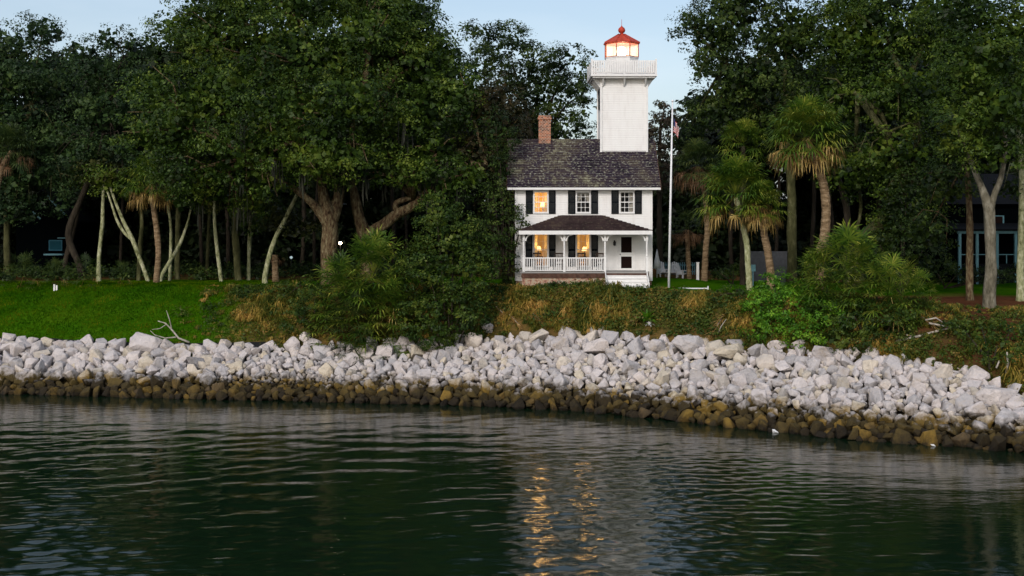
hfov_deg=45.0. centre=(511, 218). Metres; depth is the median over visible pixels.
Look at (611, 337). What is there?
boulder
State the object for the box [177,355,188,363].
boulder
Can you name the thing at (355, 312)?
palmetto
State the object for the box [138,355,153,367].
boulder
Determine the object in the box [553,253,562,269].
rocking chair
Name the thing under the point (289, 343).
boulder
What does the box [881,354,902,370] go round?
boulder
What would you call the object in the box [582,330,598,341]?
boulder
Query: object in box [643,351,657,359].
boulder
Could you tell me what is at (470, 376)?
boulder
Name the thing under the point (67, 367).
boulder
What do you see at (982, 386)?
boulder
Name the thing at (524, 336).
boulder
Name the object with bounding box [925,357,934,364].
boulder
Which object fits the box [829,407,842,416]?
boulder
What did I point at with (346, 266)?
palmetto
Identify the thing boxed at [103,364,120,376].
boulder
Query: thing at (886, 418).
boulder
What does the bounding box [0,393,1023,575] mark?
water
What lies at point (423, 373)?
boulder
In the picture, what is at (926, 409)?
boulder
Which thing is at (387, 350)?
boulder
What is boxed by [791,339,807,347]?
boulder
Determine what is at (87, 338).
boulder
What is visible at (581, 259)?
rocking chair
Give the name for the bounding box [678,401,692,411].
boulder
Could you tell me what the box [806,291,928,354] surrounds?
wax myrtle
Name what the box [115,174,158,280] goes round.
slender tree
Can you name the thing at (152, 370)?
boulder
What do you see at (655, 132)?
shade tree
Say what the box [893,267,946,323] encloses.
palmetto
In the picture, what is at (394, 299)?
palmetto
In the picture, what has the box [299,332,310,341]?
boulder
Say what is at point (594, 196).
lighthouse
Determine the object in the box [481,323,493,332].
boulder
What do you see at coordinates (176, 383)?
boulder
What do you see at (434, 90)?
live oak
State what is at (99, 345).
boulder
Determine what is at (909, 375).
boulder
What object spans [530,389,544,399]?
boulder
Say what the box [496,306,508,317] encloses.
palm frond
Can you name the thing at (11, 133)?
palm tree
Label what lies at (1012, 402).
boulder
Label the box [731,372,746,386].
boulder
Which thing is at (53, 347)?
boulder
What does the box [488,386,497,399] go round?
boulder
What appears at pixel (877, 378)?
boulder
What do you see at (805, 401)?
boulder
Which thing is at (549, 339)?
boulder
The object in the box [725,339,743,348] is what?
boulder
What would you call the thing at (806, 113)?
palm tree
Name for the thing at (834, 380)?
boulder
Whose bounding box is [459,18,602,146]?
shade tree
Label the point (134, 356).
boulder
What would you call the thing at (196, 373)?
boulder
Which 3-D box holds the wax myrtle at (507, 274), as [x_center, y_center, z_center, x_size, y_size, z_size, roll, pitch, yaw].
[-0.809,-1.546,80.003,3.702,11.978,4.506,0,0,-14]
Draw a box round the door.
[619,236,633,269]
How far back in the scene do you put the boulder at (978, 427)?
55.78 m
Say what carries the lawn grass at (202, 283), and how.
on the ground at (1005, 294)
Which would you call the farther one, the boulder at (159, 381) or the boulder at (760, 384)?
the boulder at (159, 381)
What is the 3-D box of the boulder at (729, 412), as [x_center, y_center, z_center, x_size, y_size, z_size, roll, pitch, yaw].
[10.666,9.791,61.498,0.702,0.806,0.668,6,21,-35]
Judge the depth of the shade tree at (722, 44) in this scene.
87.29 m
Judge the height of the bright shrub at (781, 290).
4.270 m
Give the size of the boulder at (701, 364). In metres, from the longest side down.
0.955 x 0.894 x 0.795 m
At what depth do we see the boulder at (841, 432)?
57.23 m
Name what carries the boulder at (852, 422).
on the rubble
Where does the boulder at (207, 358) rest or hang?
on the ground at (1005, 294)
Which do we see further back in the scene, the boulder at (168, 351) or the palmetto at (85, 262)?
the palmetto at (85, 262)
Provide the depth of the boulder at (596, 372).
68.41 m
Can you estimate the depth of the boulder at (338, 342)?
74.95 m
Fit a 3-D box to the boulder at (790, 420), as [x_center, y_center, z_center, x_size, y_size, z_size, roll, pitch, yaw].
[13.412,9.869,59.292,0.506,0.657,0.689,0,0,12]
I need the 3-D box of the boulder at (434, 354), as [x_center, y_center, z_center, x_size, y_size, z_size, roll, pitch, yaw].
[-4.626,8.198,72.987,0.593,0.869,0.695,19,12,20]
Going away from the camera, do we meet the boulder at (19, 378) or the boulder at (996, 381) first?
the boulder at (996, 381)
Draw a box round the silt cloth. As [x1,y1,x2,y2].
[0,337,264,348]
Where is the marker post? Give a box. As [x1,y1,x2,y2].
[696,262,698,279]
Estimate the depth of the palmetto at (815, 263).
69.25 m
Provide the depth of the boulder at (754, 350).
67.34 m
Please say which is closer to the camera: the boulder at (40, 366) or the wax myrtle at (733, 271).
the boulder at (40, 366)
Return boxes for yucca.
[634,309,656,322]
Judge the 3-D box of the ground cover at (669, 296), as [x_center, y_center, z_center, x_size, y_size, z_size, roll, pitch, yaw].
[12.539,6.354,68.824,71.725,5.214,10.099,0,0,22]
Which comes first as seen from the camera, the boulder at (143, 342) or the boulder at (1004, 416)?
the boulder at (1004, 416)
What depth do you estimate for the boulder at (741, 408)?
61.47 m
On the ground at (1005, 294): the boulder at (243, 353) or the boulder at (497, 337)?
the boulder at (243, 353)
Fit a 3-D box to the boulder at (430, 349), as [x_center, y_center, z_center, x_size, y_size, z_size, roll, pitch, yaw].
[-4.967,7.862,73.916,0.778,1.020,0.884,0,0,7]
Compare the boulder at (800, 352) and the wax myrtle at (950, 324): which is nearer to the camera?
the wax myrtle at (950, 324)
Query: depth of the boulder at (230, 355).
74.02 m
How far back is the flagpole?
77.94 m
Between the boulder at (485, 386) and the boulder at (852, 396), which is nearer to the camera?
the boulder at (852, 396)
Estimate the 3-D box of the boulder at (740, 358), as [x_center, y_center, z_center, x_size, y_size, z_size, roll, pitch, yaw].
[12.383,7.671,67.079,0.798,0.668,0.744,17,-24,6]
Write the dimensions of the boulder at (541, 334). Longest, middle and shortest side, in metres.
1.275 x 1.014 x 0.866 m
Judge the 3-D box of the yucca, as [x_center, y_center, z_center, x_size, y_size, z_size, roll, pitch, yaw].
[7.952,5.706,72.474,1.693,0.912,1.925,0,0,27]
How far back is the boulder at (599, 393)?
65.94 m
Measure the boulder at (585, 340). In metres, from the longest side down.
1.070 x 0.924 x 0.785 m
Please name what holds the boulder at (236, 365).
on the rubble
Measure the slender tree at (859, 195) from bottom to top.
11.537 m
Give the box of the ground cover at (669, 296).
[171,279,1023,391]
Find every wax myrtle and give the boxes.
[230,274,322,300]
[279,287,345,336]
[392,191,505,350]
[469,102,530,284]
[705,283,749,301]
[708,262,745,283]
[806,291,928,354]
[909,247,1016,288]
[940,313,1023,369]
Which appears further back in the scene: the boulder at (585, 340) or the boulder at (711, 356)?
the boulder at (585, 340)
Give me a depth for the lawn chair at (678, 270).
92.20 m
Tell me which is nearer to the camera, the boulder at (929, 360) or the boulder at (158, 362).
the boulder at (929, 360)
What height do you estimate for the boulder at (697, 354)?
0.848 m
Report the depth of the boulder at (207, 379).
71.06 m
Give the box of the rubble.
[0,334,1023,452]
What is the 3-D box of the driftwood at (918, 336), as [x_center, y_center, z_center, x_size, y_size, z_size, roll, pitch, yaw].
[21.710,5.766,64.200,3.562,1.308,0.130,0,0,0]
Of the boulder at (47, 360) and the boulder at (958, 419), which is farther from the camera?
the boulder at (47, 360)
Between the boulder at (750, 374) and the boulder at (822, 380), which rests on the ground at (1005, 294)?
the boulder at (750, 374)
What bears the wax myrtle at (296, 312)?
on the ground at (1005, 294)
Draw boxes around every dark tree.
[82,59,172,266]
[161,54,216,266]
[200,68,261,266]
[270,92,339,265]
[271,75,352,268]
[359,65,429,265]
[370,69,447,256]
[691,54,772,267]
[745,57,818,250]
[796,54,845,270]
[812,52,877,267]
[851,59,911,254]
[867,57,954,165]
[922,58,974,173]
[923,54,998,169]
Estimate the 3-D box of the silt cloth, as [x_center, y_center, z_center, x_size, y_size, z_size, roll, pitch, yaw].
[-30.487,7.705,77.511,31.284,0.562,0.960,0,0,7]
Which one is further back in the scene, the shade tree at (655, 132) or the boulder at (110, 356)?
the shade tree at (655, 132)
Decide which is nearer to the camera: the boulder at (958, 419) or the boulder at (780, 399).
the boulder at (958, 419)
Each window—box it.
[49,240,61,250]
[533,191,548,213]
[534,235,548,266]
[576,191,590,213]
[576,235,590,266]
[619,191,634,213]
[995,216,1003,222]
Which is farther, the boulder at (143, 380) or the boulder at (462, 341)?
the boulder at (462, 341)
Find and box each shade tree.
[0,9,98,271]
[0,31,30,161]
[38,22,158,277]
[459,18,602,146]
[648,99,683,270]
[661,0,844,281]
[898,0,1023,307]
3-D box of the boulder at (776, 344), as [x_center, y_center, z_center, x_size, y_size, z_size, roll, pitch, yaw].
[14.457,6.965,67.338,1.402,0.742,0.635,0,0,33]
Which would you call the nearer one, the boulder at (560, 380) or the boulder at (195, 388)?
the boulder at (560, 380)
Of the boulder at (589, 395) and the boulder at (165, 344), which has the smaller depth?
the boulder at (589, 395)
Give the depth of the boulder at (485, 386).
68.39 m
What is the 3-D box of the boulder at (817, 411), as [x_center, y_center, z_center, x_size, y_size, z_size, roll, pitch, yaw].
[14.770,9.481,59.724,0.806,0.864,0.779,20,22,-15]
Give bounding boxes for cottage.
[14,188,99,268]
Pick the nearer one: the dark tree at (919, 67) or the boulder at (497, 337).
the boulder at (497, 337)
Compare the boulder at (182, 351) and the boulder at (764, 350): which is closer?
the boulder at (764, 350)
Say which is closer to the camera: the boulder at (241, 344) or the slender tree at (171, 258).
the boulder at (241, 344)
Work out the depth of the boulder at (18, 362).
74.25 m
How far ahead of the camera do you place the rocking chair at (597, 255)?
79.18 m
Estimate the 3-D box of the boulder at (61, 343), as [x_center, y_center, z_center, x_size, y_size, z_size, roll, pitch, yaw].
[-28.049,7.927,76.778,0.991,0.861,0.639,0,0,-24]
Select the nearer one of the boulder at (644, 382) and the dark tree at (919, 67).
the boulder at (644, 382)
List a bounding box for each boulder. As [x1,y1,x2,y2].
[0,342,10,352]
[0,365,15,379]
[2,333,16,340]
[2,350,12,362]
[9,358,23,367]
[10,342,24,356]
[14,371,28,384]
[15,336,26,341]
[18,339,31,349]
[24,357,38,369]
[24,369,40,382]
[30,340,44,355]
[33,349,51,359]
[34,359,47,374]
[40,355,52,367]
[42,337,54,347]
[42,369,54,378]
[49,369,63,382]
[50,344,60,352]
[51,348,63,359]
[52,340,65,348]
[52,360,65,370]
[54,352,67,362]
[62,369,79,381]
[64,364,74,371]
[66,347,77,357]
[74,340,84,348]
[74,360,86,369]
[77,368,92,385]
[79,334,93,343]
[88,349,103,366]
[91,367,103,377]
[91,379,103,392]
[93,342,106,350]
[93,357,101,367]
[95,372,104,386]
[96,338,106,342]
[103,350,118,362]
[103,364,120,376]
[105,347,116,353]
[107,376,123,389]
[108,338,125,351]
[113,358,125,366]
[120,372,135,381]
[122,346,132,361]
[126,350,140,361]
[129,332,162,353]
[136,376,149,386]
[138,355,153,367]
[142,386,152,394]
[146,364,158,375]
[150,347,164,358]
[150,375,164,387]
[152,357,163,371]
[159,339,173,349]
[159,367,177,381]
[164,346,175,356]
[170,360,183,371]
[172,377,180,391]
[176,347,190,357]
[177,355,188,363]
[186,357,204,369]
[187,364,196,375]
[187,384,199,395]
[189,369,202,378]
[199,372,216,388]
[201,354,211,365]
[202,368,214,374]
[203,339,217,351]
[210,357,221,365]
[212,382,224,392]
[213,343,228,354]
[215,365,229,376]
[217,339,231,347]
[225,350,237,360]
[228,360,242,373]
[230,345,241,353]
[234,341,244,349]
[239,350,247,358]
[243,368,249,381]
[259,340,277,349]
[262,344,270,355]
[283,336,300,351]
[285,388,298,397]
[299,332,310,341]
[299,343,312,358]
[303,338,321,346]
[313,345,332,355]
[318,362,334,378]
[322,355,334,362]
[334,366,345,377]
[337,341,346,350]
[342,352,361,365]
[346,344,354,352]
[353,348,366,353]
[359,352,373,362]
[363,379,375,390]
[366,336,377,349]
[375,344,393,361]
[376,359,383,371]
[383,338,395,344]
[395,336,413,350]
[395,379,407,391]
[396,366,406,375]
[399,387,409,396]
[402,368,418,384]
[407,365,419,372]
[411,345,424,360]
[416,369,430,378]
[423,343,434,354]
[426,383,441,392]
[428,350,437,362]
[436,350,450,362]
[443,345,457,355]
[448,378,462,393]
[455,334,464,345]
[463,372,474,382]
[464,332,482,347]
[478,358,487,368]
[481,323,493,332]
[481,341,491,352]
[481,380,490,395]
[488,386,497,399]
[493,340,507,353]
[494,335,505,339]
[500,367,512,379]
[503,379,514,391]
[512,356,524,366]
[513,365,522,377]
[516,341,525,352]
[518,331,531,341]
[520,383,532,396]
[529,328,548,342]
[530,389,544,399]
[531,339,542,350]
[533,352,544,360]
[545,336,555,346]
[547,367,559,374]
[549,397,556,409]
[550,336,568,350]
[553,350,564,357]
[553,373,568,390]
[556,355,571,368]
[558,325,565,335]
[559,363,573,375]
[563,327,576,346]
[569,399,582,411]
[571,351,586,362]
[573,378,583,388]
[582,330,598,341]
[582,338,593,354]
[582,338,608,353]
[584,390,593,401]
[585,383,598,392]
[590,368,604,382]
[592,353,607,369]
[594,390,605,400]
[598,394,611,406]
[600,330,618,344]
[609,373,619,386]
[620,331,634,340]
[621,358,638,377]
[624,382,634,392]
[627,338,643,355]
[638,403,649,409]
[639,377,651,389]
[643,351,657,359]
[643,397,653,406]
[644,339,665,352]
[653,368,668,388]
[655,403,670,413]
[659,334,668,345]
[659,396,671,404]
[671,335,703,352]
[674,393,687,402]
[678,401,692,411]
[687,384,697,396]
[689,369,707,387]
[691,348,703,359]
[694,359,708,370]
[697,404,712,413]
[698,378,710,388]
[700,337,708,344]
[705,340,725,356]
[706,351,720,360]
[713,343,743,358]
[713,400,727,411]
[717,375,729,390]
[717,390,729,400]
[719,408,734,417]
[722,395,729,404]
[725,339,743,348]
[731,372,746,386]
[733,352,746,364]
[735,399,750,416]
[735,417,749,428]
[737,368,756,384]
[747,344,761,356]
[751,388,766,408]
[752,414,767,428]
[755,380,769,389]
[756,354,773,369]
[760,343,767,354]
[766,412,776,420]
[767,340,787,349]
[767,407,778,418]
[768,347,784,360]
[774,360,790,371]
[775,395,788,404]
[777,388,789,397]
[783,356,795,366]
[786,417,795,425]
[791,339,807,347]
[791,377,807,387]
[794,356,808,366]
[795,345,805,355]
[796,385,815,395]
[799,396,811,408]
[805,401,817,411]
[807,358,820,373]
[808,406,824,417]
[810,421,825,436]
[812,345,837,361]
[815,374,829,389]
[817,393,831,404]
[823,357,836,366]
[823,408,839,421]
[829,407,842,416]
[831,374,840,386]
[834,419,844,427]
[835,424,848,438]
[836,377,849,388]
[840,353,854,367]
[845,392,858,399]
[846,417,859,430]
[848,428,858,439]
[851,400,864,413]
[857,386,867,394]
[862,346,878,357]
[862,360,878,372]
[863,409,876,423]
[864,375,878,387]
[869,388,883,405]
[872,356,883,366]
[874,375,881,386]
[879,413,893,422]
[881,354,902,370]
[881,366,891,380]
[894,414,906,424]
[897,374,909,386]
[897,422,913,433]
[905,368,918,381]
[906,386,915,399]
[906,394,920,409]
[909,379,925,395]
[912,373,926,382]
[914,411,932,427]
[919,363,935,375]
[919,404,932,413]
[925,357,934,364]
[930,364,953,380]
[931,398,940,408]
[940,401,955,412]
[949,377,961,386]
[950,416,964,423]
[951,432,970,446]
[953,421,962,433]
[955,393,973,412]
[963,401,987,419]
[965,365,989,380]
[967,379,981,389]
[971,420,989,433]
[975,387,1016,408]
[975,433,989,445]
[980,385,995,387]
[980,415,993,428]
[989,376,1000,387]
[991,404,999,415]
[993,407,1019,426]
[1000,424,1012,437]
[1005,396,1023,409]
[1007,383,1021,393]
[1011,434,1023,447]
[1012,407,1023,425]
[1013,431,1022,437]
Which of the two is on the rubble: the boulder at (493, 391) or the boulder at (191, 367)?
the boulder at (191, 367)
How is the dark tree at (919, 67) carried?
on the ground at (1005, 294)
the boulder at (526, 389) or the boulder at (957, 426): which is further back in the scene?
the boulder at (526, 389)
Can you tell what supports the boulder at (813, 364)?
on the rubble
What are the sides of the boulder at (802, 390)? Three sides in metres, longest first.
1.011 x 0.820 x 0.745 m
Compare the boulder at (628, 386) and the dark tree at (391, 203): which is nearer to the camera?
the boulder at (628, 386)
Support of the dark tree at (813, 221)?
on the ground at (1005, 294)
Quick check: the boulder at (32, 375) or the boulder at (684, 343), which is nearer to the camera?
the boulder at (684, 343)
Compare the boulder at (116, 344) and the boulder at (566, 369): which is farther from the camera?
the boulder at (116, 344)
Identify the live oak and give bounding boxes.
[102,0,443,284]
[342,0,501,282]
[788,0,1003,288]
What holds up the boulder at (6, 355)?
on the ground at (1005, 294)
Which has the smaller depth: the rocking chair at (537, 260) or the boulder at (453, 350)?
the boulder at (453, 350)
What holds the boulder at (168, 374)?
on the ground at (1005, 294)
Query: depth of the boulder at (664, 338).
70.95 m
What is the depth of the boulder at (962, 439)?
55.24 m
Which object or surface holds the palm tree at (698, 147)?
on the ground at (1005, 294)
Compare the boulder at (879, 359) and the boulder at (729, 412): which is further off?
the boulder at (879, 359)
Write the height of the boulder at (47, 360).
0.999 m
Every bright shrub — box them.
[737,266,816,344]
[778,277,851,348]
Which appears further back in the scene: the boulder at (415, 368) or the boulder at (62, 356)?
the boulder at (62, 356)
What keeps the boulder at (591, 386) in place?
on the ground at (1005, 294)
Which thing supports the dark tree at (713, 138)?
on the ground at (1005, 294)
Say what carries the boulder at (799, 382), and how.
on the ground at (1005, 294)
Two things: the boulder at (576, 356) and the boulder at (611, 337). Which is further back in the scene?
the boulder at (611, 337)
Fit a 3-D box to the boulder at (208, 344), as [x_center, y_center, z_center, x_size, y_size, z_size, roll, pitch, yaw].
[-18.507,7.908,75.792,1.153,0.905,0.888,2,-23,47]
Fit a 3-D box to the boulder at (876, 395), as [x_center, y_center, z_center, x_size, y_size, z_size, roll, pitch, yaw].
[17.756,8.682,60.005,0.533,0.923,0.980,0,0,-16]
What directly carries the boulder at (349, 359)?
on the rubble
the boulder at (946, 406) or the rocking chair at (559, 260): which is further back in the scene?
the rocking chair at (559, 260)
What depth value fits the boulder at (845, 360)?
63.78 m
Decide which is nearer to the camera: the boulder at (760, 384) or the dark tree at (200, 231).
the boulder at (760, 384)
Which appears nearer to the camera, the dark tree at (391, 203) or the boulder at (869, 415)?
the boulder at (869, 415)
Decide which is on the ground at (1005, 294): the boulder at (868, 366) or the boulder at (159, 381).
the boulder at (868, 366)
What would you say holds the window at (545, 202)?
in the lighthouse
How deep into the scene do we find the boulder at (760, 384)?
63.31 m
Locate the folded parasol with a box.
[653,250,660,267]
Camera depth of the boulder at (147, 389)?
70.75 m
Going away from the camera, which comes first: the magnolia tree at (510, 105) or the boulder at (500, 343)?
the boulder at (500, 343)
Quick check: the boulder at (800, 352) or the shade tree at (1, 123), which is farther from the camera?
the shade tree at (1, 123)
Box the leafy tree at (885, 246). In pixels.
[851,168,952,295]
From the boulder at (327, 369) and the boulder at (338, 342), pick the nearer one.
the boulder at (327, 369)
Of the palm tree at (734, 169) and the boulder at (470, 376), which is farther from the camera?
the palm tree at (734, 169)
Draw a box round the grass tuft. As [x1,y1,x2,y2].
[629,316,641,325]
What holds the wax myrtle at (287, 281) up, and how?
on the ground at (1005, 294)
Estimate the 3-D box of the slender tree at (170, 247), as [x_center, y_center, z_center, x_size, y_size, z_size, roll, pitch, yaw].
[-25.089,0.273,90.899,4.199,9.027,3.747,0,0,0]
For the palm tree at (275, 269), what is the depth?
87.81 m
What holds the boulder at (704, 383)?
on the ground at (1005, 294)
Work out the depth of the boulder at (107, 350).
75.11 m
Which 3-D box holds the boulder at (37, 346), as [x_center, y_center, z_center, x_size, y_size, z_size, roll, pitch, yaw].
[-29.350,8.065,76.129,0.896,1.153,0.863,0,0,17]
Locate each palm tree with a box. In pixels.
[0,122,41,185]
[119,154,180,282]
[263,240,286,281]
[667,137,721,280]
[671,209,703,278]
[687,151,778,289]
[716,117,768,284]
[731,179,795,289]
[760,91,859,294]
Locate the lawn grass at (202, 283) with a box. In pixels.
[0,280,298,343]
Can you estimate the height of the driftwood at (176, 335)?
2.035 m
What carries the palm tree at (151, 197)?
on the ground at (1005, 294)
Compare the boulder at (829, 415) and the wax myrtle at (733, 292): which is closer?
the boulder at (829, 415)
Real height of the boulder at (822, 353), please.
0.901 m
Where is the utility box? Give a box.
[751,265,755,285]
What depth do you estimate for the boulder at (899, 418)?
57.56 m
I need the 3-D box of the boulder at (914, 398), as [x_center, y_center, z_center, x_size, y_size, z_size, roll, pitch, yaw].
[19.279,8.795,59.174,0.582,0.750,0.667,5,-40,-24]
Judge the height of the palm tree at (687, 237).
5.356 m
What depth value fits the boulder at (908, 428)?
56.78 m
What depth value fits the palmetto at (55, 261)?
84.90 m
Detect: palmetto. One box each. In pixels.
[1,251,43,289]
[38,257,71,287]
[66,251,100,287]
[110,260,131,283]
[301,249,383,347]
[325,225,420,352]
[325,289,379,362]
[365,275,423,358]
[787,248,849,311]
[792,218,900,327]
[847,252,931,337]
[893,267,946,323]
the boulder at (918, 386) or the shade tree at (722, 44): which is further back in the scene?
the shade tree at (722, 44)
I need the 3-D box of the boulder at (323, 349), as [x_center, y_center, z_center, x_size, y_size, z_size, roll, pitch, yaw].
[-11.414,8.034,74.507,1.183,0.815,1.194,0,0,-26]
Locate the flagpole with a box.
[668,100,673,287]
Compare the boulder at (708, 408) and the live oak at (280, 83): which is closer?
the boulder at (708, 408)
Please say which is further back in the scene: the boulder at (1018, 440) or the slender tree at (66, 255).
the slender tree at (66, 255)
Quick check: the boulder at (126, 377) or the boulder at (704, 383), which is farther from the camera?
the boulder at (126, 377)
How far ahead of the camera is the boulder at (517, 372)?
69.80 m
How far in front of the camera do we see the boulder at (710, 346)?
68.51 m
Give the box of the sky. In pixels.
[0,0,1023,200]
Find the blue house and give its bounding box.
[907,174,1018,283]
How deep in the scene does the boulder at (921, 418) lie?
57.41 m
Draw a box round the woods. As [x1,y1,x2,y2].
[0,22,1023,271]
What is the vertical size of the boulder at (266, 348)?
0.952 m
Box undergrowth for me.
[0,258,952,282]
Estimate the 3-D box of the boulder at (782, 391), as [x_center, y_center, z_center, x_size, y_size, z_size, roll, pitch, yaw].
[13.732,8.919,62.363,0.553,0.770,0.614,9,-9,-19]
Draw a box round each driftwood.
[151,310,189,342]
[896,317,953,340]
[995,352,1008,372]
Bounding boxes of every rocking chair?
[533,253,543,269]
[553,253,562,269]
[577,253,587,269]
[592,253,603,269]
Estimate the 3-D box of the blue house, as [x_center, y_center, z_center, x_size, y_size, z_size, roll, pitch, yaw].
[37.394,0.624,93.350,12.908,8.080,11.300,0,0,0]
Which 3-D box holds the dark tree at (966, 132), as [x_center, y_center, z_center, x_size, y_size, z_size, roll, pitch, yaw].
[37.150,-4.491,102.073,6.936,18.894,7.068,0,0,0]
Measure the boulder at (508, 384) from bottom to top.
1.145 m
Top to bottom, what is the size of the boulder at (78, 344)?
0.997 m
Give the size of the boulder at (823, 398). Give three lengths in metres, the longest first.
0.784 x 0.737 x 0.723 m
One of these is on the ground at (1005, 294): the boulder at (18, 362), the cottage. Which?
the cottage
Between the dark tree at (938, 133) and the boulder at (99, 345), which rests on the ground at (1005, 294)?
the dark tree at (938, 133)
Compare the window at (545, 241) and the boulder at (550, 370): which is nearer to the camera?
the boulder at (550, 370)
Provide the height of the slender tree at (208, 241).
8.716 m
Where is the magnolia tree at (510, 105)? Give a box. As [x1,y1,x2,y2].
[442,66,537,278]
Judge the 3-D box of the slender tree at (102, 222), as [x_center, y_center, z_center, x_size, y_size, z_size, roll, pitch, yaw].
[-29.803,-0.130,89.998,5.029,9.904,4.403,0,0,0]
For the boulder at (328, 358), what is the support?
on the rubble
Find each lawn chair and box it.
[656,262,667,276]
[667,262,678,276]
[673,262,686,277]
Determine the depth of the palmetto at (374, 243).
74.73 m
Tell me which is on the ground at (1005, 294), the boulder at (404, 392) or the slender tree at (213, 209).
the slender tree at (213, 209)
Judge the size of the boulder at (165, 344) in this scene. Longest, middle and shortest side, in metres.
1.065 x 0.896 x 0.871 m
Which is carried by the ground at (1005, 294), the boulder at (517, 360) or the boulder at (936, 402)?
the boulder at (517, 360)
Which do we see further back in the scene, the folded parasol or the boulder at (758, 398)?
the folded parasol
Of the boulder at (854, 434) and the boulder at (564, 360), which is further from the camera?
the boulder at (564, 360)
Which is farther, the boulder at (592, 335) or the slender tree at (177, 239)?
the slender tree at (177, 239)
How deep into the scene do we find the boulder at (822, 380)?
62.31 m
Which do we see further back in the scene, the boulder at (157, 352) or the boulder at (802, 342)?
the boulder at (157, 352)
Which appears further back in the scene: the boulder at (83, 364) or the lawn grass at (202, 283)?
the lawn grass at (202, 283)
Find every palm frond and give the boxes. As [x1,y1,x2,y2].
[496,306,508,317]
[509,314,524,329]
[704,313,725,340]
[921,316,939,329]
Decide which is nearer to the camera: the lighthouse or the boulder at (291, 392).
the boulder at (291, 392)
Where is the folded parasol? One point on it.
(657, 263)
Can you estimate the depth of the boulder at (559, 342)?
72.21 m
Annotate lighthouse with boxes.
[507,19,660,287]
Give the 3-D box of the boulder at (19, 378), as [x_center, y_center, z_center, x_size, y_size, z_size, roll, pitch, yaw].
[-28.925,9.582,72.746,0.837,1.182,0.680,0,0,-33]
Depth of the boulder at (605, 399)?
65.31 m
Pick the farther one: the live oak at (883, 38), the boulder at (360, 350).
the live oak at (883, 38)
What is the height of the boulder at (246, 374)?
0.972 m
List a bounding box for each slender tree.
[51,155,105,269]
[66,150,132,281]
[79,162,155,280]
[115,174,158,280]
[150,162,183,280]
[155,174,203,278]
[160,179,224,280]
[197,182,239,281]
[205,203,220,274]
[207,170,269,280]
[230,180,284,279]
[256,194,321,283]
[803,132,850,226]
[831,127,878,229]
[893,136,991,300]
[990,66,1023,300]
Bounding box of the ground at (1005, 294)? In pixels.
[0,238,1023,446]
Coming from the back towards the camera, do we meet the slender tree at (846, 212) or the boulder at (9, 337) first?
the slender tree at (846, 212)
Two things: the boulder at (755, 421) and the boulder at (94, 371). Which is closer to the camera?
the boulder at (755, 421)
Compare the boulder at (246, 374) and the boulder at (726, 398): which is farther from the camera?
the boulder at (246, 374)
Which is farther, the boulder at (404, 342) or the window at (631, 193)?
the window at (631, 193)
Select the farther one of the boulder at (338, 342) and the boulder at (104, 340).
the boulder at (104, 340)
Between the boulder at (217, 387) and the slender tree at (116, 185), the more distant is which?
the slender tree at (116, 185)
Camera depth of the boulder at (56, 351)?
75.32 m
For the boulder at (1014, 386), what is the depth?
58.95 m
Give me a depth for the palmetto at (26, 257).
84.70 m
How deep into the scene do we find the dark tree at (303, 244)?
107.43 m
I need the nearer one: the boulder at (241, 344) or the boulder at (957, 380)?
the boulder at (957, 380)
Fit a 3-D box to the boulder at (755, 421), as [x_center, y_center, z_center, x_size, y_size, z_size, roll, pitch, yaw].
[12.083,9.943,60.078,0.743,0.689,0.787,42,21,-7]
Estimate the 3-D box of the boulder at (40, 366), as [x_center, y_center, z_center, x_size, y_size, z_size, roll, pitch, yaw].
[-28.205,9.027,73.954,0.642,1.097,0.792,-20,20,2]
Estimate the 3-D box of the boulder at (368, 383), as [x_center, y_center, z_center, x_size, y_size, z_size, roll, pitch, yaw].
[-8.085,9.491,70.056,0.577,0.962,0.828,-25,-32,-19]
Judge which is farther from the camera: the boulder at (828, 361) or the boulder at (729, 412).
the boulder at (828, 361)
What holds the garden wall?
on the ground at (1005, 294)
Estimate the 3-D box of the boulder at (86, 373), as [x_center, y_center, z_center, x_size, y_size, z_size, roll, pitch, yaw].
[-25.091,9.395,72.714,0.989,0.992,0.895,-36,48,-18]
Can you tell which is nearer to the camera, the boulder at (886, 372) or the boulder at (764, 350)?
the boulder at (886, 372)
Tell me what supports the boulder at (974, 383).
on the rubble
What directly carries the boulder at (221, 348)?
on the rubble
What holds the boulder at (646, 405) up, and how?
on the ground at (1005, 294)
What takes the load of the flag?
hanging from the flagpole
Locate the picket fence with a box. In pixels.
[661,262,694,274]
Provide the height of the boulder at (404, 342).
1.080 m
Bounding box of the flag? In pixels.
[673,118,678,136]
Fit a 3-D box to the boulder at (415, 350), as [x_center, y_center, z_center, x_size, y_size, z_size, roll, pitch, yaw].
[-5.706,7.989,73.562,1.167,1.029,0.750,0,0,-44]
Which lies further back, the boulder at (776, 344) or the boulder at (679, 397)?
the boulder at (776, 344)
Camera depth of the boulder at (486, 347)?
73.42 m
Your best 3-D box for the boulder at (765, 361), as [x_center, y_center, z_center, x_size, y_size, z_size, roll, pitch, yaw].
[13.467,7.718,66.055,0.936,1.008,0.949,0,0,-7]
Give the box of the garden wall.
[750,251,786,281]
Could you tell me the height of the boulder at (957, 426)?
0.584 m
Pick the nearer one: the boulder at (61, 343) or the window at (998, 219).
the boulder at (61, 343)
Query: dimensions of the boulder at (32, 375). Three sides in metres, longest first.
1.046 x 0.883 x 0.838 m
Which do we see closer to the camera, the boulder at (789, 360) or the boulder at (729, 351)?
the boulder at (789, 360)
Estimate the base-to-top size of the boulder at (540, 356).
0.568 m
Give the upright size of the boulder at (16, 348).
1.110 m
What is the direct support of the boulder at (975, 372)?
on the ground at (1005, 294)
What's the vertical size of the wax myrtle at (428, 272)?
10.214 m

